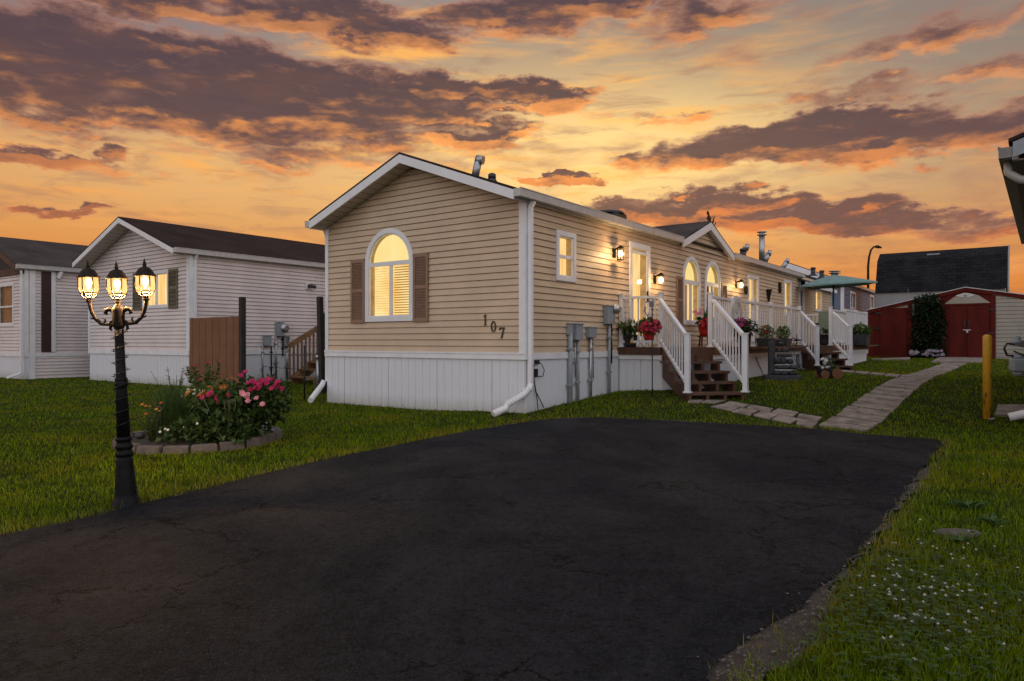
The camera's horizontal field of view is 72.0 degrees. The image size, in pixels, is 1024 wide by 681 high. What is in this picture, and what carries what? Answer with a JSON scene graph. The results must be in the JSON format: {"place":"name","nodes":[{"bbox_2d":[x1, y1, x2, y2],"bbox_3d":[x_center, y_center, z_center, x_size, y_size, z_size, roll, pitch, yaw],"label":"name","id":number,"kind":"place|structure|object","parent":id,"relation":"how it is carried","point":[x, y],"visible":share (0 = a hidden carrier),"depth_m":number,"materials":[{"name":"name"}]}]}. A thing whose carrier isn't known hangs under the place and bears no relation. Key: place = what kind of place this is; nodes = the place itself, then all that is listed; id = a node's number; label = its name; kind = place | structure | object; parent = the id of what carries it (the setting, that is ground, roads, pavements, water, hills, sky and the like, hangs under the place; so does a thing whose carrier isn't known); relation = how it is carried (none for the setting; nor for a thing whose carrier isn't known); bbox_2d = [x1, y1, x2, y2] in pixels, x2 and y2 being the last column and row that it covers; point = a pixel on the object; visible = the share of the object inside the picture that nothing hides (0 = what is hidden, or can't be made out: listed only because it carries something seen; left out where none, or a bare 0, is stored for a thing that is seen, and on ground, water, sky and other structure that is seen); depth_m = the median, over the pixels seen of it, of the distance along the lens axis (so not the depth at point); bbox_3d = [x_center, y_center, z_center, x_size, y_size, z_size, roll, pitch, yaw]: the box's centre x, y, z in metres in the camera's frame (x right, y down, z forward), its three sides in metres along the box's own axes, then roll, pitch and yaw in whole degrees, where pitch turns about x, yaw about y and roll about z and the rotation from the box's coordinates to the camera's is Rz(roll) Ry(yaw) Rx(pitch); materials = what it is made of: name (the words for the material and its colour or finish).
{"place":"outdoors","nodes":[
{"label":"outdoors","id":0,"kind":"place"},
{"bbox_2d":[0,417,940,680],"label":"driveway","id":1,"kind":"structure","parent":0,"point":[595,549],"depth_m":3.60,"materials":[{"name":"black asphalt"}]},
{"bbox_2d":[0,353,1023,680],"bbox_3d":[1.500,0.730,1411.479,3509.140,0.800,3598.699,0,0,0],"label":"ground","id":2,"kind":"structure","parent":0,"point":[974,411],"depth_m":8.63,"materials":[{"name":"plant"}]},
{"bbox_2d":[0,237,89,378],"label":"mobile home","id":3,"kind":"object","parent":2,"relation":"on","point":[43,318],"visible":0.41,"depth_m":21.47,"materials":[{"name":"white plastic"}]},
{"bbox_2d":[0,282,14,325],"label":"window","id":4,"kind":"structure","parent":3,"relation":"in","point":[7,290],"depth_m":21.80,"materials":[{"name":"white plastic"}]},
{"bbox_2d":[76,259,156,509],"bbox_3d":[-2.663,0.305,4.808,0.510,1.731,0.196,-2,0,-7],"label":"lamp post","id":5,"kind":"object","parent":2,"relation":"on","point":[88,277],"visible":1,"depth_m":4.78,"materials":[{"name":"black metal"}]},
{"bbox_2d":[132,443,140,453],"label":"edging stone","id":6,"kind":"object","parent":2,"relation":"on","point":[135,445],"visible":0.24,"depth_m":7.07,"materials":[{"name":"grey stone"}]},
{"bbox_2d":[130,431,145,438],"bbox_3d":[-4.319,1.101,8.101,0.101,0.117,0.271,0,0,7],"label":"edging stone","id":7,"kind":"object","parent":2,"relation":"on","point":[132,435],"visible":0.29,"depth_m":8.05,"materials":[{"name":"grey stone"}]},
{"bbox_2d":[136,445,162,454],"bbox_3d":[-3.627,1.104,7.066,0.246,0.112,0.113,0,0,9],"label":"edging stone","id":8,"kind":"object","parent":2,"relation":"on","point":[151,449],"visible":0.57,"depth_m":7.03,"materials":[{"name":"grey stone"}]},
{"bbox_2d":[163,445,189,454],"bbox_3d":[-3.377,1.107,7.097,0.240,0.107,0.112,0,0,-12],"label":"edging stone","id":9,"kind":"object","parent":2,"relation":"on","point":[181,449],"visible":0.56,"depth_m":7.06,"materials":[{"name":"grey stone"}]},
{"bbox_2d":[131,431,260,451],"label":"bed soil","id":10,"kind":"structure","parent":2,"relation":"on","point":[142,441],"depth_m":7.41,"materials":[{"name":"brown soil"}]},
{"bbox_2d":[134,432,144,438],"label":"dark stone","id":11,"kind":"object","parent":10,"relation":"on","point":[139,435],"visible":1,"depth_m":7.67,"materials":[{"name":"grey stone"}]},
{"bbox_2d":[134,403,163,441],"bbox_3d":[-3.828,0.871,7.441,0.374,0.462,0.325,0,0,44],"label":"tall weed","id":12,"kind":"object","parent":10,"relation":"on","point":[151,432],"visible":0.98,"depth_m":7.42,"materials":[{"name":"green plant"}]},
{"bbox_2d":[159,402,162,436],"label":"tall weed","id":13,"kind":"object","parent":10,"relation":"on","point":[160,419],"visible":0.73,"depth_m":7.53,"materials":[{"name":"green plant"}]},
{"bbox_2d":[151,367,185,403],"bbox_3d":[-4.086,0.701,8.527,0.351,0.801,0.404,0,0,39],"label":"tall weed","id":14,"kind":"object","parent":10,"relation":"on","point":[179,385],"visible":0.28,"depth_m":8.59,"materials":[{"name":"green plant"}]},
{"bbox_2d":[133,379,206,436],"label":"ornamental grass","id":15,"kind":"object","parent":10,"relation":"on","point":[170,412],"depth_m":7.66,"materials":[{"name":"green plant"}]},
{"bbox_2d":[184,360,220,417],"bbox_3d":[-3.731,0.665,8.523,0.448,0.873,0.563,0,0,-24],"label":"tall weed","id":16,"kind":"object","parent":10,"relation":"on","point":[197,380],"visible":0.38,"depth_m":8.54,"materials":[{"name":"green plant"}]},
{"bbox_2d":[155,413,258,445],"bbox_3d":[-3.212,0.958,7.423,1.052,0.437,0.565,0,0,0],"label":"leafy clump","id":17,"kind":"object","parent":10,"relation":"on","point":[221,434],"visible":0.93,"depth_m":7.37,"materials":[{"name":"green plant"}]},
{"bbox_2d":[177,378,237,419],"bbox_3d":[-3.430,0.692,7.936,0.844,0.566,0.684,0,0,0],"label":"lily plant","id":18,"kind":"object","parent":10,"relation":"on","point":[197,393],"visible":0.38,"depth_m":7.84,"materials":[{"name":"green plant"}]},
{"bbox_2d":[222,377,239,426],"bbox_3d":[-3.087,0.752,7.756,0.192,0.716,0.024,0,0,0],"label":"garden hoop","id":19,"kind":"object","parent":10,"relation":"on","point":[233,378],"visible":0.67,"depth_m":7.75,"materials":[{"name":"metal"}]},
{"bbox_2d":[176,369,294,437],"bbox_3d":[-3.055,0.736,7.816,1.253,0.866,0.956,0,0,0],"label":"rose bush","id":20,"kind":"object","parent":10,"relation":"on","point":[251,401],"visible":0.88,"depth_m":7.67,"materials":[{"name":"green plant"}]},
{"bbox_2d":[72,216,324,386],"bbox_3d":[-5.153,-1.038,25.742,5.726,4.535,17.652,0,0,36],"label":"mobile home","id":21,"kind":"object","parent":2,"relation":"on","point":[278,284],"visible":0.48,"depth_m":19.02,"materials":[{"name":"white plastic"}]},
{"bbox_2d":[142,270,167,308],"bbox_3d":[-9.264,-1.340,18.425,1.340,0.963,0.145,0,0,36],"label":"window","id":22,"kind":"structure","parent":21,"relation":"in","point":[159,299],"depth_m":18.38,"materials":[{"name":"glass"}]},
{"bbox_2d":[191,443,217,453],"bbox_3d":[-3.138,1.105,7.176,0.250,0.111,0.110,0,0,-31],"label":"edging stone","id":23,"kind":"object","parent":2,"relation":"on","point":[205,447],"visible":0.56,"depth_m":7.15,"materials":[{"name":"grey stone"}]},
{"bbox_2d":[189,316,238,387],"bbox_3d":[-7.078,0.263,16.820,2.180,1.673,0.072,0,0,36],"label":"board fence","id":24,"kind":"object","parent":2,"relation":"on","point":[213,340],"visible":0.67,"depth_m":16.76,"materials":[{"name":"brown wood"}]},
{"bbox_2d":[219,440,244,451],"bbox_3d":[-2.924,1.100,7.335,0.106,0.119,0.264,0,0,40],"label":"edging stone","id":25,"kind":"object","parent":2,"relation":"on","point":[224,445],"visible":0.52,"depth_m":7.29,"materials":[{"name":"grey stone"}]},
{"bbox_2d":[239,297,245,383],"bbox_3d":[-6.157,0.110,16.096,0.120,2.240,0.120,0,0,36],"label":"fence post","id":26,"kind":"object","parent":2,"relation":"on","point":[242,334],"visible":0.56,"depth_m":16.05,"materials":[{"name":"brown wood"}]},
{"bbox_2d":[245,436,264,447],"bbox_3d":[-2.783,1.098,7.579,0.103,0.124,0.271,0,0,23],"label":"edging stone","id":27,"kind":"object","parent":2,"relation":"on","point":[256,440],"visible":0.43,"depth_m":7.56,"materials":[{"name":"grey stone"}]},
{"bbox_2d":[259,432,275,443],"bbox_3d":[-2.730,1.097,7.861,0.101,0.127,0.268,0,0,7],"label":"edging stone","id":28,"kind":"object","parent":2,"relation":"on","point":[269,437],"visible":0.5,"depth_m":7.84,"materials":[{"name":"grey stone"}]},
{"bbox_2d":[273,430,281,439],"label":"edging stone","id":29,"kind":"object","parent":2,"relation":"on","point":[278,433],"visible":0.44,"depth_m":8.11,"materials":[{"name":"grey stone"}]},
{"bbox_2d":[287,326,317,384],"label":"cedar steps","id":30,"kind":"structure","parent":2,"relation":"on","point":[297,376],"depth_m":18.89,"materials":[{"name":"brown wood"}]},
{"bbox_2d":[301,345,307,399],"bbox_3d":[-4.004,0.630,13.600,0.140,1.100,0.036,0,0,0],"label":"garden stake","id":31,"kind":"object","parent":2,"relation":"on","point":[304,386],"visible":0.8,"depth_m":13.58,"materials":[{"name":"black metal"}]},
{"bbox_2d":[315,355,318,387],"bbox_3d":[-4.550,0.755,16.600,0.169,0.850,0.169,0,0,0],"label":"vent pipe","id":32,"kind":"object","parent":2,"relation":"on","point":[317,379],"visible":0.34,"depth_m":16.54,"materials":[{"name":"metal"}]},
{"bbox_2d":[316,296,325,392],"bbox_3d":[-4.150,0.130,15.326,0.199,2.200,0.110,0,0,36],"label":"fence post","id":33,"kind":"object","parent":2,"relation":"on","point":[320,339],"visible":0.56,"depth_m":15.29,"materials":[{"name":"brown wood"}]},
{"bbox_2d":[17,417,739,531],"bbox_3d":[-0.478,1.101,7.118,9.176,0.048,3.059,0,0,-41],"label":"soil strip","id":34,"kind":"object","parent":2,"relation":"on","point":[465,431],"visible":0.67,"depth_m":9.66,"materials":[{"name":"brown soil"}]},
{"bbox_2d":[305,152,836,416],"bbox_3d":[4.245,-1.162,19.741,4.863,4.785,21.113,0,0,36],"label":"mobile home","id":35,"kind":"object","parent":2,"relation":"on","point":[447,288],"visible":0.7,"depth_m":11.75,"materials":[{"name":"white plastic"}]},
{"bbox_2d":[365,228,412,321],"bbox_3d":[-2.072,-1.134,12.086,1.153,1.592,0.145,0,0,36],"label":"window","id":36,"kind":"structure","parent":35,"relation":"in","point":[389,255],"depth_m":12.14,"materials":[{"name":"glass"}]},
{"bbox_2d":[534,360,544,410],"bbox_3d":[0.394,0.681,10.610,0.065,0.790,0.272,0,0,36],"label":"extension cable","id":37,"kind":"object","parent":35,"relation":"hanging from","point":[536,370],"visible":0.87,"depth_m":10.58,"materials":[{"name":"black rubber"}]},
{"bbox_2d":[555,230,575,281],"bbox_3d":[0.824,-1.356,11.340,0.145,0.790,0.589,0,0,36],"label":"window","id":38,"kind":"structure","parent":35,"relation":"in","point":[565,242],"depth_m":11.46,"materials":[{"name":"glass"}]},
{"bbox_2d":[629,241,650,345],"bbox_3d":[2.409,-0.880,13.506,0.228,1.960,0.879,0,0,36],"label":"door","id":39,"kind":"structure","parent":35,"relation":"in","point":[639,254],"depth_m":13.75,"materials":[{"name":"white plastic"}]},
{"bbox_2d":[682,256,700,324],"bbox_3d":[3.926,-1.117,15.613,0.145,1.512,1.009,0,0,36],"label":"window","id":40,"kind":"structure","parent":35,"relation":"in","point":[691,271],"depth_m":15.75,"materials":[{"name":"glass"}]},
{"bbox_2d":[706,211,715,225],"bbox_3d":[4.624,-2.773,16.338,0.122,0.418,0.597,0,0,36],"label":"wind vane","id":41,"kind":"object","parent":35,"relation":"on","point":[708,217],"visible":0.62,"depth_m":16.21,"materials":[{"name":"brown metal"}]},
{"bbox_2d":[704,261,720,309],"bbox_3d":[4.695,-1.144,16.672,0.145,1.486,1.032,0,0,36],"label":"window","id":42,"kind":"structure","parent":35,"relation":"in","point":[712,278],"depth_m":16.80,"materials":[{"name":"glass"}]},
{"bbox_2d":[747,275,758,323],"bbox_3d":[6.503,-1.125,19.156,0.145,1.293,0.934,0,0,36],"label":"window","id":43,"kind":"structure","parent":35,"relation":"in","point":[753,281],"depth_m":19.33,"materials":[{"name":"glass"}]},
{"bbox_2d":[766,289,771,301],"bbox_3d":[7.339,-1.302,20.143,0.200,0.360,0.190,0,0,36],"label":"wall planter","id":44,"kind":"object","parent":35,"relation":"attached to","point":[768,291],"visible":1,"depth_m":20.09,"materials":[{"name":"brown metal"}]},
{"bbox_2d":[783,279,791,315],"bbox_3d":[8.520,-1.335,21.933,0.145,1.118,0.875,0,0,36],"label":"window","id":45,"kind":"structure","parent":35,"relation":"in","point":[787,284],"depth_m":22.19,"materials":[{"name":"glass"}]},
{"bbox_2d":[798,287,804,342],"bbox_3d":[9.497,-0.840,23.280,0.145,1.880,0.703,0,0,36],"label":"door","id":46,"kind":"structure","parent":35,"relation":"in","point":[802,289],"depth_m":23.46,"materials":[{"name":"white plastic"}]},
{"bbox_2d":[814,289,821,311],"bbox_3d":[10.894,-1.446,25.207,0.145,0.773,1.005,0,0,36],"label":"window","id":47,"kind":"structure","parent":35,"relation":"in","point":[818,293],"depth_m":25.52,"materials":[{"name":"yellow glass"}]},
{"bbox_2d":[644,299,654,394],"bbox_3d":[2.297,0.157,11.655,0.207,1.705,0.109,0,0,-23],"label":"shepherd hook","id":48,"kind":"object","parent":2,"relation":"on","point":[651,302],"visible":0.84,"depth_m":11.65,"materials":[{"name":"black metal"}]},
{"bbox_2d":[634,313,662,339],"bbox_3d":[2.262,-0.242,11.600,0.480,0.451,0.433,0,0,-45],"label":"flower basket","id":49,"kind":"object","parent":48,"relation":"hanging from","point":[649,327],"visible":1,"depth_m":11.50,"materials":[{"name":"red plastic"}]},
{"bbox_2d":[659,299,749,400],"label":"deck steps","id":50,"kind":"structure","parent":2,"relation":"on","point":[687,386],"depth_m":11.64,"materials":[{"name":"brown wood"}]},
{"bbox_2d":[617,292,877,390],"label":"wooden deck","id":51,"kind":"structure","parent":2,"relation":"on","point":[635,368],"depth_m":13.03,"materials":[{"name":"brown wood"}]},
{"bbox_2d":[616,319,642,346],"bbox_3d":[2.130,-0.154,12.766,0.546,0.528,0.522,0,0,-29],"label":"flower pot","id":52,"kind":"object","parent":51,"relation":"on","point":[629,337],"visible":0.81,"depth_m":12.65,"materials":[{"name":"plastic"}]},
{"bbox_2d":[697,336,707,345],"bbox_3d":[4.191,-0.004,15.317,0.260,0.233,0.260,0,0,0],"label":"plant stand","id":53,"kind":"object","parent":51,"relation":"on","point":[701,339],"visible":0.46,"depth_m":15.35,"materials":[{"name":"red paint"}]},
{"bbox_2d":[692,308,707,335],"bbox_3d":[4.177,-0.447,15.302,0.440,0.654,0.452,0,0,32],"label":"flower pot","id":54,"kind":"object","parent":53,"relation":"on","point":[703,327],"visible":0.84,"depth_m":15.23,"materials":[{"name":"red plastic"}]},
{"bbox_2d":[730,295,741,333],"bbox_3d":[4.287,-0.508,13.445,0.035,0.730,0.660,0,0,36],"label":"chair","id":55,"kind":"object","parent":51,"relation":"attached to","point":[736,308],"visible":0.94,"depth_m":13.38,"materials":[{"name":"white paint"}]},
{"bbox_2d":[725,317,758,346],"bbox_3d":[4.361,-0.188,13.388,0.643,0.596,0.615,0,0,0],"label":"flower pot","id":56,"kind":"object","parent":51,"relation":"on","point":[745,325],"visible":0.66,"depth_m":13.27,"materials":[{"name":"plastic"}]},
{"bbox_2d":[755,324,776,346],"bbox_3d":[5.220,-0.124,14.464,0.356,0.468,0.544,0,0,36],"label":"flower pot","id":57,"kind":"object","parent":51,"relation":"on","point":[763,342],"visible":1,"depth_m":14.35,"materials":[{"name":"plastic"}]},
{"bbox_2d":[775,325,792,345],"bbox_3d":[5.959,-0.124,15.486,0.372,0.468,0.506,0,0,36],"label":"flower pot","id":58,"kind":"object","parent":51,"relation":"on","point":[786,339],"visible":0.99,"depth_m":15.38,"materials":[{"name":"plastic"}]},
{"bbox_2d":[819,328,828,344],"bbox_3d":[8.514,-0.130,19.096,0.424,0.480,0.443,0,0,0],"label":"flower pot","id":59,"kind":"object","parent":51,"relation":"on","point":[824,338],"visible":0.66,"depth_m":19.00,"materials":[{"name":"plastic"}]},
{"bbox_2d":[815,311,837,343],"bbox_3d":[9.332,-0.396,20.881,0.600,1.013,0.692,0,0,29],"label":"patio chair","id":60,"kind":"object","parent":51,"relation":"on","point":[823,320],"visible":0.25,"depth_m":21.09,"materials":[{"name":"green fabric"}]},
{"bbox_2d":[797,275,877,344],"bbox_3d":[10.444,-1.027,22.903,2.367,2.275,2.367,0,0,-37],"label":"garden umbrella","id":61,"kind":"object","parent":51,"relation":"on","point":[835,281],"visible":0.77,"depth_m":22.43,"materials":[{"name":"fabric"}]},
{"bbox_2d":[853,322,872,344],"bbox_3d":[9.806,-0.226,19.772,0.626,0.671,0.783,0,0,36],"label":"flower pot","id":62,"kind":"object","parent":51,"relation":"on","point":[862,335],"visible":0.95,"depth_m":19.58,"materials":[{"name":"plastic"}]},
{"bbox_2d":[763,339,800,380],"bbox_3d":[5.277,0.379,13.789,0.660,0.859,0.420,0,0,14],"label":"garden fountain","id":63,"kind":"object","parent":2,"relation":"on","point":[773,360],"visible":0.98,"depth_m":13.71,"materials":[{"name":"stone"}]},
{"bbox_2d":[696,465,931,680],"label":"bare soil","id":64,"kind":"structure","parent":2,"relation":"on","point":[816,596],"depth_m":2.66,"materials":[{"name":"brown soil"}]},
{"bbox_2d":[801,311,853,370],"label":"deck steps","id":65,"kind":"structure","parent":2,"relation":"on","point":[815,362],"depth_m":17.02,"materials":[{"name":"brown wood"}]},
{"bbox_2d":[781,263,874,352],"bbox_3d":[18.481,-1.538,40.578,4.848,4.335,22.464,0,0,36],"label":"mobile home","id":66,"kind":"object","parent":2,"relation":"on","point":[860,298],"visible":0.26,"depth_m":33.12,"materials":[{"name":"white plastic"}]},
{"bbox_2d":[850,291,855,309],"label":"window","id":67,"kind":"structure","parent":66,"relation":"in","point":[852,294],"depth_m":34.13,"materials":[{"name":"white glass"}]},
{"bbox_2d":[869,294,873,308],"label":"window","id":68,"kind":"structure","parent":66,"relation":"in","point":[871,296],"depth_m":37.98,"materials":[{"name":"white plastic"}]},
{"bbox_2d":[815,357,842,378],"bbox_3d":[6.298,0.531,14.023,0.430,0.421,0.330,0,0,0],"label":"lawn ornament","id":69,"kind":"object","parent":2,"relation":"on","point":[826,371],"visible":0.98,"depth_m":13.93,"materials":[{"name":"brown wood"}]},
{"bbox_2d":[867,245,881,288],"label":"street lamp","id":70,"kind":"object","parent":2,"relation":"on","point":[869,255],"visible":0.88,"depth_m":44.95,"materials":[{"name":"brown metal"}]},
{"bbox_2d":[872,357,909,359],"bbox_3d":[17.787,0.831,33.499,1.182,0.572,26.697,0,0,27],"label":"doorstep slab","id":71,"kind":"structure","parent":2,"relation":"on","point":[903,358],"depth_m":22.20,"materials":[{"name":"concrete"}]},
{"bbox_2d":[767,460,1023,680],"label":"clover","id":72,"kind":"object","parent":2,"relation":"on","point":[914,629],"depth_m":2.82,"materials":[{"name":"plant"}]},
{"bbox_2d":[909,349,944,357],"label":"petunia clump","id":73,"kind":"object","parent":2,"relation":"on","point":[927,353],"visible":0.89,"depth_m":24.37,"materials":[{"name":"white plant"}]},
{"bbox_2d":[906,292,950,357],"bbox_3d":[14.603,-0.463,24.706,1.365,2.555,0.649,0,0,36],"label":"climbing vine","id":74,"kind":"object","parent":2,"relation":"on","point":[927,326],"visible":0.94,"depth_m":24.61,"materials":[{"name":"green plant"}]},
{"bbox_2d":[875,245,1009,307],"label":"barn","id":75,"kind":"structure","parent":2,"relation":"on","point":[904,276],"depth_m":31.67,"materials":[{"name":"black"}]},
{"bbox_2d":[866,287,1023,358],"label":"garden shed","id":76,"kind":"structure","parent":2,"relation":"on","point":[974,316],"depth_m":24.20,"materials":[{"name":"red wood"}]},
{"bbox_2d":[876,309,906,357],"bbox_3d":[13.722,-0.254,25.485,1.009,1.789,0.053,0,0,36],"label":"door","id":77,"kind":"structure","parent":76,"relation":"in","point":[893,322],"depth_m":25.45,"materials":[{"name":"red paint"}]},
{"bbox_2d":[945,306,970,356],"bbox_3d":[15.355,-0.302,24.284,0.753,1.823,0.077,0,0,36],"label":"door","id":78,"kind":"structure","parent":76,"relation":"in","point":[957,330],"depth_m":24.32,"materials":[{"name":"red paint"}]},
{"bbox_2d":[967,305,993,356],"bbox_3d":[15.893,-0.302,23.899,0.763,1.823,0.067,0,0,36],"label":"door","id":79,"kind":"structure","parent":76,"relation":"in","point":[978,316],"depth_m":23.96,"materials":[{"name":"red paint"}]},
{"bbox_2d":[931,357,981,362],"bbox_3d":[14.542,0.584,22.699,1.512,0.092,6.926,0,0,34],"label":"doorstep slab","id":80,"kind":"structure","parent":2,"relation":"on","point":[959,359],"depth_m":20.97,"materials":[{"name":"concrete"}]},
{"bbox_2d":[933,528,981,537],"bbox_3d":[2.596,1.130,4.115,0.273,0.060,0.128,0,0,0],"label":"flat stone","id":81,"kind":"object","parent":2,"relation":"on","point":[956,531],"visible":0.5,"depth_m":4.08,"materials":[{"name":"grey stone"}]},
{"bbox_2d":[949,534,977,544],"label":"broadleaf weed","id":82,"kind":"object","parent":2,"relation":"on","point":[959,540],"visible":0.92,"depth_m":3.91,"materials":[{"name":"green plant"}]},
{"bbox_2d":[944,499,992,509],"bbox_3d":[3.050,1.080,4.683,0.242,0.099,0.294,0,0,0],"label":"broadleaf weed","id":83,"kind":"object","parent":2,"relation":"on","point":[977,505],"visible":0.79,"depth_m":4.67,"materials":[{"name":"green plant"}]},
{"bbox_2d":[968,513,1008,525],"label":"broadleaf weed","id":84,"kind":"object","parent":2,"relation":"on","point":[992,518],"visible":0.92,"depth_m":4.33,"materials":[{"name":"green plant"}]},
{"bbox_2d":[982,334,995,419],"bbox_3d":[6.690,0.522,9.885,0.162,1.233,0.150,0,0,0],"label":"bollard","id":85,"kind":"object","parent":2,"relation":"on","point":[986,376],"visible":0.89,"depth_m":9.84,"materials":[{"name":"yellow paint"}]},
{"bbox_2d":[995,404,1023,416],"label":"paving slab","id":86,"kind":"structure","parent":2,"relation":"on","point":[1003,409],"depth_m":10.40,"materials":[{"name":"concrete"}]},
{"bbox_2d":[998,132,1023,420],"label":"house","id":87,"kind":"structure","parent":2,"relation":"on","point":[1011,159],"depth_m":8.19,"materials":[{"name":"white"}]},
{"bbox_2d":[1003,336,1023,376],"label":"gas meter","id":88,"kind":"object","parent":2,"relation":"on","point":[1016,364],"visible":1,"depth_m":10.25,"materials":[{"name":"grey paint"}]},
{"bbox_2d":[0,0,1023,300],"label":"sky","id":89,"kind":"structure","parent":0,"point":[836,130],"materials":[{"name":"orange"}]},
{"bbox_2d":[688,399,821,427],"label":"path","id":90,"kind":"structure","parent":0,"point":[788,417],"depth_m":10.21,"materials":[{"name":"grey stone"}]},
{"bbox_2d":[792,335,801,345],"bbox_3d":[6.669,-0.020,16.490,0.287,0.260,0.295,0,0,0],"label":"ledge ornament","id":91,"kind":"object","parent":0,"point":[796,339],"visible":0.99,"depth_m":16.46,"materials":[{"name":"black metal"}]},
{"bbox_2d":[842,370,914,377],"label":"path","id":92,"kind":"structure","parent":0,"point":[877,374],"depth_m":15.12,"materials":[{"name":"grey stone"}]},
{"bbox_2d":[819,363,966,431],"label":"path","id":93,"kind":"structure","parent":0,"point":[869,421],"depth_m":10.99,"materials":[{"name":"grey stone"}]}
]}

